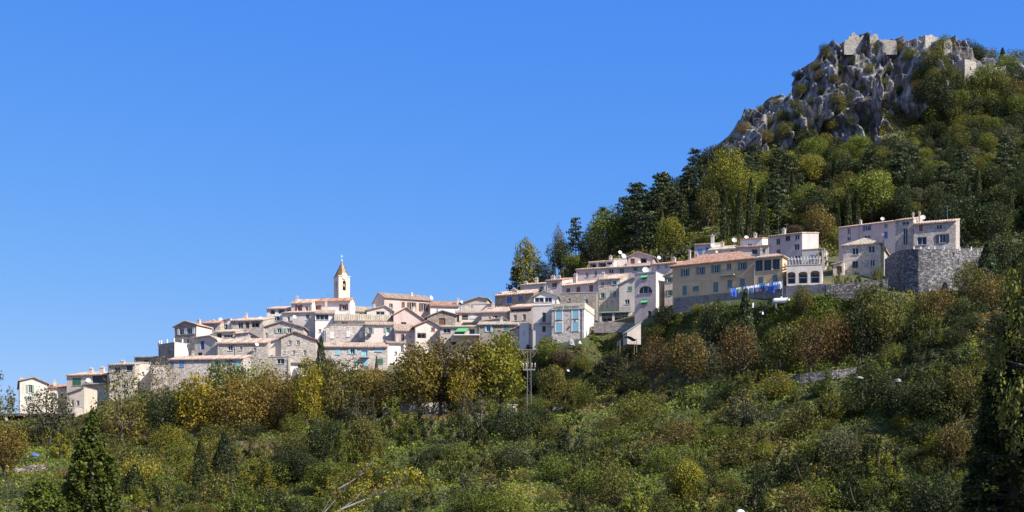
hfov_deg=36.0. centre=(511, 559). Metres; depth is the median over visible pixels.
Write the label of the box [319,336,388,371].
village house
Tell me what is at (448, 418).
bush
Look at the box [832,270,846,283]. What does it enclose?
bush
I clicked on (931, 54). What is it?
cliff shrub
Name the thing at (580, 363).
broadleaf tree
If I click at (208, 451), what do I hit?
bush
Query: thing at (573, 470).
bush
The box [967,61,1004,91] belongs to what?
cliff shrub
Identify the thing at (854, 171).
broadleaf tree
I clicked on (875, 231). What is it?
village house
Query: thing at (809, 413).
bush
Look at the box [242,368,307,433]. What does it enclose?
broadleaf tree
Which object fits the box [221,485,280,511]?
bush
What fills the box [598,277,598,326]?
mast
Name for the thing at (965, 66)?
ruined tower
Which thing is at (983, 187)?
broadleaf tree
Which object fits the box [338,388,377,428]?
bush
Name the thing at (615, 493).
bush
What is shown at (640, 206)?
pine tree
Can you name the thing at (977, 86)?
cliff shrub
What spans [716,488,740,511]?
bush
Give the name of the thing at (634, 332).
garden shed
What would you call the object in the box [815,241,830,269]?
bush
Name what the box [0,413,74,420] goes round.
terrace deck
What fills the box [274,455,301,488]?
bush
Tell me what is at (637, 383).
broadleaf tree
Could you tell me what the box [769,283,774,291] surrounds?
towel
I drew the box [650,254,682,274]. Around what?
village house
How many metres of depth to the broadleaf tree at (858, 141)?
402.07 m
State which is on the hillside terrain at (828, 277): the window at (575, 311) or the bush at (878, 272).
the bush at (878, 272)
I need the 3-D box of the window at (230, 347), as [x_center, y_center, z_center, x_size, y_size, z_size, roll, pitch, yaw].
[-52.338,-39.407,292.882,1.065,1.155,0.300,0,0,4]
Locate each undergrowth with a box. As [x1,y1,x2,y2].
[0,314,1002,511]
[557,86,1023,276]
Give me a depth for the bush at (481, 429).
225.78 m
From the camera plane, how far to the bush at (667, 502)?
185.26 m
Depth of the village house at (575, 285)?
302.52 m
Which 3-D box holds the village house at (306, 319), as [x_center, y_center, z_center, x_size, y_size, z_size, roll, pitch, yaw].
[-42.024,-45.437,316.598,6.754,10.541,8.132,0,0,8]
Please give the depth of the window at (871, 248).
272.50 m
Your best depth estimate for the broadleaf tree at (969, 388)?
202.03 m
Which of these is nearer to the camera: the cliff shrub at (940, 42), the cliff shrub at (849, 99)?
the cliff shrub at (849, 99)
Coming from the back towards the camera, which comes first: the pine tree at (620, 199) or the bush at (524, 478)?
the pine tree at (620, 199)
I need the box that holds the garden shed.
[623,322,640,345]
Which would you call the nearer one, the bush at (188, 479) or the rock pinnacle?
the bush at (188, 479)
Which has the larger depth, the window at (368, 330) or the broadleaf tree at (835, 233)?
the broadleaf tree at (835, 233)
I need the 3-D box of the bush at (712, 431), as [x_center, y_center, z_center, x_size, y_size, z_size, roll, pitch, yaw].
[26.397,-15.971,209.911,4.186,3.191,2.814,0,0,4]
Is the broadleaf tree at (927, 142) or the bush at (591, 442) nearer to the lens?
the bush at (591, 442)
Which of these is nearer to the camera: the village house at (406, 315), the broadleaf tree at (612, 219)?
the village house at (406, 315)
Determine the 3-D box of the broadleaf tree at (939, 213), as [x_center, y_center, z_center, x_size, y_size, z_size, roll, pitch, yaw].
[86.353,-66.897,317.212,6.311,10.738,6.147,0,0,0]
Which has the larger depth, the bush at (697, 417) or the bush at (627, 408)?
the bush at (627, 408)
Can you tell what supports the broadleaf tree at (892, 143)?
on the hillside terrain at (828, 277)
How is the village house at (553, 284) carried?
on the hillside terrain at (828, 277)
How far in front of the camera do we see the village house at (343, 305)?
323.33 m
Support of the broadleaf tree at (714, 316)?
on the hillside terrain at (828, 277)
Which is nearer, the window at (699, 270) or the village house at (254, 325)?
the window at (699, 270)
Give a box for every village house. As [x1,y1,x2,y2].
[17,375,48,412]
[47,380,66,412]
[65,366,107,410]
[66,387,96,413]
[108,360,150,401]
[133,356,157,364]
[136,362,151,391]
[151,365,168,389]
[158,338,188,364]
[169,351,251,390]
[172,319,213,355]
[192,335,222,355]
[201,319,224,335]
[213,320,243,338]
[216,334,275,376]
[219,318,232,328]
[229,313,275,337]
[234,332,260,337]
[263,320,309,338]
[266,306,290,321]
[267,356,297,379]
[271,338,280,355]
[279,327,318,364]
[282,311,314,337]
[290,296,316,310]
[290,361,312,377]
[314,294,355,313]
[315,297,335,341]
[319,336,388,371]
[324,318,364,341]
[334,314,392,323]
[355,306,371,313]
[364,304,393,314]
[364,321,394,341]
[372,292,432,318]
[385,334,404,365]
[390,305,424,324]
[393,324,414,359]
[411,319,440,361]
[425,310,456,345]
[429,298,462,313]
[440,325,479,360]
[455,305,482,324]
[459,291,491,309]
[465,304,490,309]
[477,317,519,353]
[479,317,508,321]
[481,302,509,320]
[494,288,542,306]
[509,303,533,329]
[509,324,518,348]
[519,323,531,348]
[520,277,545,290]
[529,328,532,346]
[532,290,561,304]
[532,305,551,348]
[545,275,572,295]
[551,303,593,343]
[560,292,597,321]
[561,273,597,292]
[575,255,650,280]
[588,255,617,267]
[597,272,627,311]
[599,307,632,321]
[614,250,627,265]
[617,277,634,311]
[626,251,660,265]
[634,267,664,322]
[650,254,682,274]
[662,272,672,307]
[668,250,753,312]
[694,232,719,257]
[707,237,739,253]
[735,235,769,256]
[739,232,768,245]
[751,254,789,288]
[767,224,818,264]
[786,264,823,285]
[802,248,828,270]
[831,261,844,275]
[838,217,894,261]
[841,234,889,277]
[894,211,925,251]
[913,206,959,248]
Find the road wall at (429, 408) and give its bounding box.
[383,401,445,415]
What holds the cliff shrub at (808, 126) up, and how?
on the limestone cliff
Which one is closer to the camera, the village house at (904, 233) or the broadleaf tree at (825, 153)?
the village house at (904, 233)
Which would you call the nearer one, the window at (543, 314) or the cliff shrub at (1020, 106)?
the window at (543, 314)
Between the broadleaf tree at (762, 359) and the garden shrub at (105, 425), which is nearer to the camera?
the broadleaf tree at (762, 359)
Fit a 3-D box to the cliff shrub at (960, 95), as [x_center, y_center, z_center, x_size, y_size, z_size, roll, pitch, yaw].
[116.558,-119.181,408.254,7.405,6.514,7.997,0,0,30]
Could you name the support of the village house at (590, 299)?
on the hillside terrain at (828, 277)
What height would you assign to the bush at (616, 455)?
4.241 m
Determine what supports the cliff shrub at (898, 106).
on the limestone cliff
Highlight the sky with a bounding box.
[0,0,1023,412]
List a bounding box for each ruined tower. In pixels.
[918,34,937,47]
[954,59,975,89]
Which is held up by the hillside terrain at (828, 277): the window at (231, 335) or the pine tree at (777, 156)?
the pine tree at (777, 156)
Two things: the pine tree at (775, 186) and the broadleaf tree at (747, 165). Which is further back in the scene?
the broadleaf tree at (747, 165)
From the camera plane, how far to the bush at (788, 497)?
182.45 m
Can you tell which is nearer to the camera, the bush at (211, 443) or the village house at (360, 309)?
the bush at (211, 443)
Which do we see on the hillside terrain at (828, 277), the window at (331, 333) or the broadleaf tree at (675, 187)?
the broadleaf tree at (675, 187)
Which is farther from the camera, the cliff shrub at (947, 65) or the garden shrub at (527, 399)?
the cliff shrub at (947, 65)
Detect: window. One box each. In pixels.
[26,385,33,392]
[72,378,80,385]
[93,375,106,382]
[127,365,132,370]
[177,328,185,334]
[179,361,183,366]
[185,327,194,334]
[224,334,232,337]
[228,345,232,350]
[238,322,242,328]
[275,328,283,332]
[277,359,283,363]
[285,328,293,332]
[295,305,301,310]
[316,314,328,319]
[329,331,333,338]
[335,349,339,354]
[339,304,347,310]
[348,349,356,354]
[362,349,366,356]
[363,359,367,365]
[366,328,373,332]
[384,327,391,332]
[407,302,415,309]
[419,303,427,311]
[439,318,444,324]
[443,328,450,332]
[469,329,474,333]
[485,326,491,331]
[504,325,508,330]
[507,297,511,303]
[534,298,543,302]
[542,313,545,321]
[544,297,551,302]
[556,310,561,319]
[556,323,561,331]
[572,309,578,318]
[573,322,577,330]
[599,293,605,298]
[611,280,617,284]
[611,291,617,296]
[639,286,651,293]
[665,277,672,282]
[666,290,672,295]
[681,268,688,276]
[682,286,686,295]
[692,286,698,291]
[696,266,704,274]
[711,264,719,272]
[713,282,718,291]
[727,280,731,289]
[738,262,746,270]
[740,278,744,286]
[755,260,762,271]
[759,276,763,283]
[764,260,771,270]
[773,259,779,269]
[773,275,777,281]
[789,276,794,283]
[794,244,798,250]
[800,275,806,282]
[811,274,818,282]
[852,248,858,254]
[852,261,857,268]
[863,225,870,230]
[869,246,874,252]
[870,260,874,266]
[902,228,907,245]
[917,237,926,245]
[936,225,942,229]
[936,234,948,242]
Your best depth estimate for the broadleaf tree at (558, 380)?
263.56 m
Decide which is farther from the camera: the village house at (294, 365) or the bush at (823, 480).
the village house at (294, 365)
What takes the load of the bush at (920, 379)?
on the hillside terrain at (828, 277)
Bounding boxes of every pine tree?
[506,266,521,290]
[565,217,582,256]
[597,207,609,232]
[615,197,635,239]
[617,182,656,250]
[629,212,661,254]
[644,172,680,224]
[655,176,681,210]
[664,191,689,226]
[670,165,702,212]
[685,148,705,188]
[743,144,762,168]
[743,156,757,171]
[762,178,794,234]
[765,171,783,202]
[767,148,790,178]
[768,230,779,243]
[776,154,804,194]
[843,178,860,212]
[856,164,870,178]
[857,147,880,178]
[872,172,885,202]
[887,144,913,190]
[903,146,925,179]
[932,164,956,193]
[942,184,959,199]
[950,148,976,181]
[986,136,1022,183]
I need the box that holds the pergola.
[787,256,820,264]
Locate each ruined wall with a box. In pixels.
[843,32,896,55]
[942,39,952,54]
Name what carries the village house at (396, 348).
on the hillside terrain at (828, 277)
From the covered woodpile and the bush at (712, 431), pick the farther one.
the covered woodpile
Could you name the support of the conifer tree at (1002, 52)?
on the hillside terrain at (828, 277)
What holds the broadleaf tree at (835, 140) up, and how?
on the hillside terrain at (828, 277)
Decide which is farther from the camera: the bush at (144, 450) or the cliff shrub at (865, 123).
the cliff shrub at (865, 123)
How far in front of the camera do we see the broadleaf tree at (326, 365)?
279.72 m
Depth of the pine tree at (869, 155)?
373.21 m
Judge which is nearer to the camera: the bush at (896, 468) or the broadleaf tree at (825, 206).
the bush at (896, 468)
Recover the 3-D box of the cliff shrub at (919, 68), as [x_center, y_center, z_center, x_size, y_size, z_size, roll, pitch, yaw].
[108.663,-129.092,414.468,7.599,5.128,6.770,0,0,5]
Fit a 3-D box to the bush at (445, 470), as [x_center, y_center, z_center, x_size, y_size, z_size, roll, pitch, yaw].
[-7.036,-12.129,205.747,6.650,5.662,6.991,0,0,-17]
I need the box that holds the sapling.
[0,454,11,511]
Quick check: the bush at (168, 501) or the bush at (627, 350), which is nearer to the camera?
the bush at (168, 501)
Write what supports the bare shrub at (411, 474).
on the hillside terrain at (828, 277)
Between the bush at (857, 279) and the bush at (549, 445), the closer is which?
the bush at (549, 445)
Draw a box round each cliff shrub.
[726,136,737,143]
[736,122,750,134]
[742,116,751,122]
[759,128,774,143]
[766,114,773,124]
[771,98,779,104]
[775,109,789,121]
[776,121,794,139]
[788,98,800,108]
[790,107,806,120]
[793,83,808,94]
[794,124,809,141]
[795,72,802,79]
[805,97,815,104]
[809,61,821,70]
[811,69,823,82]
[816,86,826,95]
[817,43,829,53]
[821,49,832,59]
[826,99,848,114]
[827,119,840,131]
[828,74,840,84]
[828,92,846,105]
[838,64,844,74]
[842,91,854,106]
[845,116,856,129]
[848,57,857,65]
[852,69,859,80]
[855,85,864,92]
[857,120,872,134]
[862,113,872,122]
[863,64,876,72]
[869,40,886,54]
[880,120,896,132]
[885,63,895,74]
[890,101,900,110]
[894,42,902,54]
[895,84,902,93]
[901,47,919,61]
[901,111,924,128]
[904,124,925,136]
[908,70,924,86]
[909,79,923,93]
[909,79,945,108]
[911,60,938,78]
[912,99,935,119]
[919,72,948,94]
[919,104,946,124]
[920,43,949,66]
[924,65,948,85]
[928,85,961,110]
[931,96,963,121]
[933,33,956,51]
[938,62,957,77]
[940,108,969,126]
[941,53,954,63]
[943,63,962,85]
[947,71,969,92]
[947,88,974,111]
[947,99,972,122]
[951,73,975,89]
[958,89,983,114]
[964,79,990,100]
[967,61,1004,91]
[968,85,989,108]
[974,107,992,118]
[976,93,1005,117]
[978,89,994,97]
[981,68,1012,93]
[982,89,1006,111]
[989,106,1013,122]
[992,53,1023,68]
[993,77,1023,102]
[997,60,1023,80]
[1000,49,1023,65]
[1004,79,1023,98]
[1004,92,1022,109]
[1005,66,1023,87]
[1006,94,1023,121]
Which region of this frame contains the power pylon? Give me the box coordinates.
[520,349,537,415]
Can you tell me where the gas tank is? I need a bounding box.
[772,297,789,308]
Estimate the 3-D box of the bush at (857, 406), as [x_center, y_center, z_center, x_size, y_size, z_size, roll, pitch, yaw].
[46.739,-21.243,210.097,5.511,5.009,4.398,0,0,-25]
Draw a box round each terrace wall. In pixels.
[14,464,46,472]
[766,367,856,385]
[826,278,887,302]
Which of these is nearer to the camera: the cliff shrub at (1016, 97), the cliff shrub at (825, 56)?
the cliff shrub at (1016, 97)
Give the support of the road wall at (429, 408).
on the hillside terrain at (828, 277)
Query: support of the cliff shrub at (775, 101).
on the limestone cliff
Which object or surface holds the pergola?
on the village house at (807, 274)
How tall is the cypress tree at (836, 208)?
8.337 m
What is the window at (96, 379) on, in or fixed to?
in the village house at (91, 379)
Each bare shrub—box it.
[322,458,374,511]
[334,459,427,511]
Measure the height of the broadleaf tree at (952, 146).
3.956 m
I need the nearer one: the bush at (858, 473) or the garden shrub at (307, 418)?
the bush at (858, 473)
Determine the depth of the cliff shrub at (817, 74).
420.88 m
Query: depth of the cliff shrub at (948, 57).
422.88 m
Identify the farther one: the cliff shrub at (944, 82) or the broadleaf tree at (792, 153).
the cliff shrub at (944, 82)
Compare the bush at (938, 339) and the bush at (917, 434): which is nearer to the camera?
the bush at (917, 434)
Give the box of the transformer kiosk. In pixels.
[505,404,517,415]
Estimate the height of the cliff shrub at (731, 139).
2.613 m
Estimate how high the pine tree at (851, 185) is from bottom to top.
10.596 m
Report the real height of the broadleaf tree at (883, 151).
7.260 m
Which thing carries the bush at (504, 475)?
on the hillside terrain at (828, 277)
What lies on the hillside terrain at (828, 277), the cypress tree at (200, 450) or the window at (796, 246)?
the cypress tree at (200, 450)
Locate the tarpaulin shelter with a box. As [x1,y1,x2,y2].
[616,336,636,353]
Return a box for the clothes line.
[729,280,782,302]
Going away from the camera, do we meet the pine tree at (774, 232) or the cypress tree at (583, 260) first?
the pine tree at (774, 232)
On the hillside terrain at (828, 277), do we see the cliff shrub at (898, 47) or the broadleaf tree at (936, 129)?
the broadleaf tree at (936, 129)
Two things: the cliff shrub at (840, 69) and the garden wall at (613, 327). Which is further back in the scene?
the cliff shrub at (840, 69)
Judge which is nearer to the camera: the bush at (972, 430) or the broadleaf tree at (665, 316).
the bush at (972, 430)
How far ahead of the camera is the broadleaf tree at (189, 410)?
262.01 m
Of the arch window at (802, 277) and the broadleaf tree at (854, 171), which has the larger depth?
the broadleaf tree at (854, 171)
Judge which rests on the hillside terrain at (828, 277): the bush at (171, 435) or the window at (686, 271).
the bush at (171, 435)
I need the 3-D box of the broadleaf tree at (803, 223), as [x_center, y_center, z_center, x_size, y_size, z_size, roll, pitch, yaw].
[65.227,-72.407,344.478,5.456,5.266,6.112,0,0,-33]
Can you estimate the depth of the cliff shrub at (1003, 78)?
414.16 m
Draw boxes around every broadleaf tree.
[0,370,18,419]
[0,421,32,476]
[140,389,185,440]
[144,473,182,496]
[150,505,168,511]
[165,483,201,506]
[173,372,218,439]
[177,503,201,511]
[203,359,257,412]
[204,372,274,435]
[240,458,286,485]
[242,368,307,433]
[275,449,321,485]
[290,354,327,425]
[302,419,348,463]
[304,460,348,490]
[310,357,371,423]
[321,355,335,387]
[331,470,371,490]
[345,363,391,421]
[345,415,384,458]
[391,340,442,411]
[420,333,460,415]
[445,336,493,414]
[472,330,529,406]
[510,237,541,289]
[523,355,543,375]
[529,369,545,393]
[532,260,554,282]
[534,335,561,369]
[536,364,570,405]
[544,237,574,275]
[548,363,564,405]
[549,348,575,368]
[561,253,579,271]
[564,379,582,392]
[570,355,593,375]
[576,229,607,260]
[580,205,630,256]
[582,374,612,394]
[588,356,625,388]
[601,350,624,369]
[617,368,649,398]
[634,190,651,203]
[635,203,659,225]
[649,305,675,329]
[655,216,686,260]
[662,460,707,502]
[664,332,709,385]
[667,182,682,201]
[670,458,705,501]
[671,175,691,191]
[690,185,709,201]
[691,235,714,245]
[692,188,721,226]
[696,341,727,384]
[697,297,734,359]
[698,143,730,169]
[699,176,711,187]
[700,144,746,197]
[702,176,720,195]
[722,164,759,208]
[724,234,741,245]
[728,162,765,180]
[743,204,781,230]
[744,346,780,382]
[748,169,768,179]
[748,171,767,201]
[751,150,774,171]
[754,177,774,204]
[758,166,771,174]
[760,321,805,375]
[761,147,790,170]
[775,209,791,227]
[781,151,796,172]
[783,181,819,210]
[786,211,804,226]
[787,149,801,158]
[787,224,803,233]
[792,128,818,148]
[792,144,804,154]
[792,195,822,222]
[793,166,808,183]
[794,154,808,167]
[794,284,813,314]
[797,135,828,154]
[798,153,826,182]
[798,217,822,227]
[802,203,836,244]
[803,186,837,207]
[804,194,837,216]
[811,160,831,184]
[814,132,833,156]
[816,310,856,367]
[818,213,839,233]
[819,146,842,164]
[823,189,852,218]
[826,225,838,245]
[827,135,843,149]
[827,148,850,168]
[830,154,860,180]
[830,187,851,215]
[832,171,856,187]
[834,237,838,248]
[836,175,863,189]
[837,142,858,156]
[838,302,884,362]
[845,133,871,153]
[847,167,894,222]
[848,200,873,222]
[849,283,887,318]
[850,165,863,175]
[854,147,868,161]
[859,153,882,164]
[860,142,877,151]
[860,286,909,350]
[871,197,905,221]
[873,145,892,165]
[873,164,901,184]
[877,134,901,150]
[879,159,891,171]
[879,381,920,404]
[880,191,918,220]
[883,149,902,162]
[884,158,915,185]
[890,184,924,211]
[891,139,918,158]
[893,299,924,336]
[893,314,941,343]
[900,167,928,189]
[900,379,956,424]
[904,137,922,150]
[908,135,922,146]
[908,202,923,216]
[911,186,927,210]
[912,284,961,328]
[913,167,937,188]
[914,157,935,171]
[916,127,933,140]
[917,146,934,158]
[917,199,951,220]
[919,136,936,150]
[920,185,943,211]
[922,160,951,176]
[923,182,948,199]
[924,202,954,220]
[925,120,946,140]
[926,154,940,163]
[926,191,958,214]
[927,163,961,182]
[932,148,946,158]
[932,421,972,472]
[935,193,972,218]
[935,196,990,247]
[936,132,951,151]
[938,126,955,138]
[938,364,981,418]
[939,148,957,166]
[941,298,990,327]
[942,170,973,195]
[946,123,968,141]
[946,143,957,152]
[949,114,972,130]
[949,129,972,149]
[951,185,975,204]
[960,117,983,132]
[960,146,979,156]
[963,38,977,57]
[964,127,983,147]
[964,200,1014,243]
[967,271,1012,314]
[968,155,986,178]
[970,114,994,133]
[971,173,993,192]
[973,43,987,60]
[975,192,1001,209]
[976,150,988,158]
[976,184,1018,209]
[977,131,998,152]
[978,47,999,62]
[978,231,1023,273]
[980,151,998,167]
[980,164,1007,190]
[984,127,998,144]
[985,201,1007,213]
[985,225,1023,459]
[986,115,1004,131]
[988,269,1014,290]
[992,124,1020,142]
[993,145,1014,161]
[996,123,1011,135]
[997,116,1011,126]
[997,215,1015,232]
[1002,112,1023,136]
[1002,188,1021,208]
[1003,181,1023,208]
[1004,172,1023,185]
[1006,172,1023,191]
[1006,209,1021,233]
[1010,147,1023,159]
[1010,159,1023,171]
[1013,138,1023,151]
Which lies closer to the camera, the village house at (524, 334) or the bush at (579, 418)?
the bush at (579, 418)
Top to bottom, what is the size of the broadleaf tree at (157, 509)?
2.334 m
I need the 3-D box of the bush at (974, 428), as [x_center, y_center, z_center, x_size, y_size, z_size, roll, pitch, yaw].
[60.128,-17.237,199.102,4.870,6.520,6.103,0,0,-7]
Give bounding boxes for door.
[837,266,841,272]
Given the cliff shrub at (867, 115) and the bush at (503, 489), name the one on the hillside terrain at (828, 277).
the bush at (503, 489)
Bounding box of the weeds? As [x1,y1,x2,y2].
[0,285,1009,448]
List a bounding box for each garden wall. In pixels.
[594,322,634,332]
[674,284,825,314]
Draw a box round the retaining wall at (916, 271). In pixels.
[885,247,983,295]
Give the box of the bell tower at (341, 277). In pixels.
[333,260,349,297]
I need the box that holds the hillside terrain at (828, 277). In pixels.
[0,101,1023,511]
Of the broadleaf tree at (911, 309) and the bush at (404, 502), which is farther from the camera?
the broadleaf tree at (911, 309)
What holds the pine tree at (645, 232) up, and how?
on the hillside terrain at (828, 277)
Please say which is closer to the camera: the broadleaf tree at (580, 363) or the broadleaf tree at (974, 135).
the broadleaf tree at (580, 363)
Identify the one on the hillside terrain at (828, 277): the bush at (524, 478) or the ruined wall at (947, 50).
the bush at (524, 478)
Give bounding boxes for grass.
[242,442,302,462]
[647,294,858,373]
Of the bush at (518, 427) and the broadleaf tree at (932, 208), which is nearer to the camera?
the bush at (518, 427)
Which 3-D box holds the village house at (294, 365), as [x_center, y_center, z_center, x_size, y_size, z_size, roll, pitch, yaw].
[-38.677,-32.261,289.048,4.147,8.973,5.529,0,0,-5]
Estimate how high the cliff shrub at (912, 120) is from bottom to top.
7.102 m
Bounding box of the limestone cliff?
[703,31,1023,177]
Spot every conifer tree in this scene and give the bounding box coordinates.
[119,464,151,500]
[203,431,244,493]
[315,336,327,378]
[374,356,378,382]
[726,287,761,368]
[955,201,1023,511]
[959,309,1023,511]
[970,240,1002,291]
[998,47,1006,62]
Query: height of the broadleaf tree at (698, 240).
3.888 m
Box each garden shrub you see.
[71,416,82,424]
[98,419,110,430]
[102,430,115,437]
[119,426,134,440]
[125,433,145,444]
[137,425,152,435]
[142,431,155,445]
[296,413,312,422]
[447,398,462,410]
[509,386,520,397]
[511,400,521,409]
[518,372,529,383]
[521,395,534,405]
[523,382,534,392]
[619,353,630,363]
[913,293,923,305]
[950,295,971,304]
[964,310,981,317]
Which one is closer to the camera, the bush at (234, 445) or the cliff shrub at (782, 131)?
the bush at (234, 445)
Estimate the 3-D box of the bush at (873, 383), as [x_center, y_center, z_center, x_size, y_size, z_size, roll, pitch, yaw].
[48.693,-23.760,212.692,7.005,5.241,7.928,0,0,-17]
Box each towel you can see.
[731,288,736,296]
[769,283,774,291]
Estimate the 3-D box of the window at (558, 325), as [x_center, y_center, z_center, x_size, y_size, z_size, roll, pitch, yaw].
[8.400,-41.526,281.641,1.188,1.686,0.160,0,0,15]
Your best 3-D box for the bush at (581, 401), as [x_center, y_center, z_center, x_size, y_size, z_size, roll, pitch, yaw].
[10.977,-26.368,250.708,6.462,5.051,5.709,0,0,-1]
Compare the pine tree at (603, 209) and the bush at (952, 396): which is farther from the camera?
the pine tree at (603, 209)
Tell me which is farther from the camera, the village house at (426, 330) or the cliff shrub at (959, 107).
the cliff shrub at (959, 107)
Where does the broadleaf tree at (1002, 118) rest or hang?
on the hillside terrain at (828, 277)
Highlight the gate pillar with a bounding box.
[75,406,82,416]
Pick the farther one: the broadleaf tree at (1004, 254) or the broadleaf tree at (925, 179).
the broadleaf tree at (925, 179)
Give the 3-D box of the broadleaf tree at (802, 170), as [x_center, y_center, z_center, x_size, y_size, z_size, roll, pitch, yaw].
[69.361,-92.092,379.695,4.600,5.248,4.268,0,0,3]
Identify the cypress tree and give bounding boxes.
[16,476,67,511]
[58,409,125,511]
[190,440,208,498]
[336,422,347,475]
[413,455,428,481]
[494,405,509,432]
[551,262,555,278]
[578,251,586,268]
[657,207,665,258]
[718,142,723,167]
[719,190,731,241]
[731,199,736,235]
[734,188,744,240]
[744,223,749,237]
[745,177,756,237]
[758,184,769,236]
[788,171,795,214]
[827,174,833,194]
[831,156,837,185]
[833,199,840,226]
[844,189,852,225]
[851,187,861,224]
[903,168,909,196]
[965,180,972,201]
[973,166,981,203]
[1007,188,1014,212]
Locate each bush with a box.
[12,427,27,451]
[26,472,57,494]
[32,432,54,451]
[45,426,75,458]
[54,467,67,480]
[59,457,88,506]
[63,426,80,449]
[100,431,137,461]
[100,447,123,484]
[116,451,164,495]
[124,439,140,457]
[127,482,151,507]
[138,457,176,478]
[139,444,159,458]
[146,466,191,511]
[147,423,189,450]
[150,446,175,466]
[163,440,195,461]
[171,451,209,480]
[175,478,193,502]
[177,464,211,492]
[190,437,199,453]
[191,433,245,473]
[194,437,220,454]
[194,469,246,505]
[194,502,221,511]
[195,462,230,486]
[196,420,244,445]
[208,469,251,511]
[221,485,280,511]
[230,465,258,493]
[231,442,240,458]
[237,421,265,439]
[237,458,290,488]
[238,448,288,500]
[241,437,266,460]
[247,486,302,511]
[268,432,292,460]
[268,439,317,466]
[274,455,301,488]
[278,412,310,433]
[280,496,312,511]
[286,427,318,453]
[308,487,340,511]
[309,475,345,503]
[311,414,332,427]
[314,476,377,510]
[320,434,362,475]
[325,465,369,495]
[328,410,368,437]
[335,432,371,457]
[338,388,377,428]
[343,463,393,488]
[348,446,384,465]
[369,462,415,487]
[371,494,397,511]
[373,427,390,455]
[378,393,414,437]
[378,452,395,473]
[393,418,421,448]
[395,491,411,509]
[400,403,444,440]
[405,442,435,468]
[408,479,438,506]
[408,502,423,511]
[409,476,434,486]
[416,441,451,461]
[433,446,483,482]
[439,410,478,441]
[442,409,464,427]
[445,441,473,460]
[445,483,500,511]
[450,467,499,498]
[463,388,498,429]
[463,439,499,479]
[469,421,495,447]
[476,483,534,511]
[484,465,517,484]
[486,402,517,427]
[486,421,503,435]
[489,442,538,472]
[489,482,508,498]
[491,403,539,441]
[511,469,533,481]
[512,350,533,356]
[515,406,561,435]
[524,397,553,414]
[528,436,571,465]
[534,486,564,505]
[536,451,572,482]
[538,421,573,440]
[543,383,579,415]
[545,437,556,451]
[551,417,589,457]
[561,408,583,425]
[562,377,599,407]
[563,444,604,493]
[564,448,587,472]
[566,465,619,497]
[566,482,595,511]
[580,441,606,465]
[584,458,640,507]
[587,439,603,450]
[588,334,603,340]
[588,446,631,476]
[589,324,604,334]
[594,414,623,434]
[597,425,629,447]
[597,437,636,463]
[609,390,661,418]
[616,352,637,373]
[616,375,645,399]
[619,411,632,426]
[620,464,660,511]
[622,346,636,355]
[622,428,663,467]
[631,411,655,430]
[635,393,668,408]
[641,442,681,473]
[643,322,667,340]
[645,491,684,511]
[647,406,677,436]
[656,443,679,462]
[659,417,701,446]
[663,483,679,501]
[666,378,685,401]
[669,313,685,326]
[672,448,722,475]
[676,462,721,499]
[678,384,702,406]
[682,432,717,464]
[682,480,715,511]
[687,303,704,312]
[687,414,704,428]
[691,419,703,439]
[699,377,745,402]
[699,429,725,447]
[700,435,765,467]
[701,457,725,469]
[702,397,721,410]
[706,424,731,436]
[707,472,745,493]
[708,408,734,425]
[714,417,746,447]
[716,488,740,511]
[720,383,769,427]
[727,463,779,511]
[729,369,757,399]
[731,420,758,439]
[744,420,778,448]
[745,395,766,413]
[750,442,810,481]
[750,467,776,496]
[751,439,776,460]
[754,369,797,399]
[761,481,826,511]
[774,401,827,438]
[783,448,838,488]
[784,384,799,403]
[788,475,844,510]
[793,399,821,427]
[797,422,845,461]
[806,424,863,466]
[810,365,839,398]
[811,399,828,418]
[813,471,833,485]
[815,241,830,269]
[816,455,840,473]
[817,416,838,429]
[818,391,853,418]
[820,391,843,405]
[822,466,869,511]
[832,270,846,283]
[834,461,894,510]
[835,447,865,478]
[836,456,879,485]
[839,382,879,417]
[841,417,868,442]
[846,272,861,282]
[846,364,903,398]
[853,358,878,381]
[854,475,885,500]
[855,282,875,310]
[856,434,879,458]
[858,434,905,478]
[866,451,904,496]
[868,265,882,280]
[871,355,901,379]
[873,263,883,279]
[874,277,888,318]
[874,378,917,417]
[876,342,907,363]
[876,369,897,388]
[886,497,907,511]
[889,363,921,382]
[889,461,904,476]
[890,410,921,430]
[892,417,938,443]
[895,473,935,510]
[900,446,925,461]
[900,464,923,489]
[904,467,962,511]
[906,331,933,363]
[906,395,963,427]
[911,455,945,475]
[913,427,942,456]
[915,311,949,347]
[918,371,929,386]
[924,360,962,390]
[927,466,963,510]
[932,373,984,422]
[936,456,964,477]
[937,342,980,374]
[939,418,972,458]
[940,486,963,511]
[944,325,973,344]
[946,311,987,332]
[946,470,968,485]
[948,365,987,413]
[959,357,978,390]
[961,420,985,463]
[965,350,988,376]
[965,397,984,431]
[971,344,994,363]
[986,312,1006,336]
[990,309,1007,324]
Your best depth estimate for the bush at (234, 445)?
234.88 m
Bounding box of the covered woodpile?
[568,339,574,345]
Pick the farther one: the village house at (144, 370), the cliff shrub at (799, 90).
the cliff shrub at (799, 90)
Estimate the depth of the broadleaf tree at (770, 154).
384.16 m
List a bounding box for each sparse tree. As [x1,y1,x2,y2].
[17,383,76,443]
[90,363,151,447]
[146,356,180,420]
[237,354,282,398]
[366,368,414,419]
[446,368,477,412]
[551,223,565,271]
[635,333,670,392]
[716,317,758,381]
[789,315,832,372]
[951,257,983,300]
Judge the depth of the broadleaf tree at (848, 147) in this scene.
399.95 m
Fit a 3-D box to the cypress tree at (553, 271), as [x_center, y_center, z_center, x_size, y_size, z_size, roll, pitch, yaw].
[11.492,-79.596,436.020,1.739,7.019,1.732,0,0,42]
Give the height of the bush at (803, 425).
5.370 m
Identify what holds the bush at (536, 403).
on the hillside terrain at (828, 277)

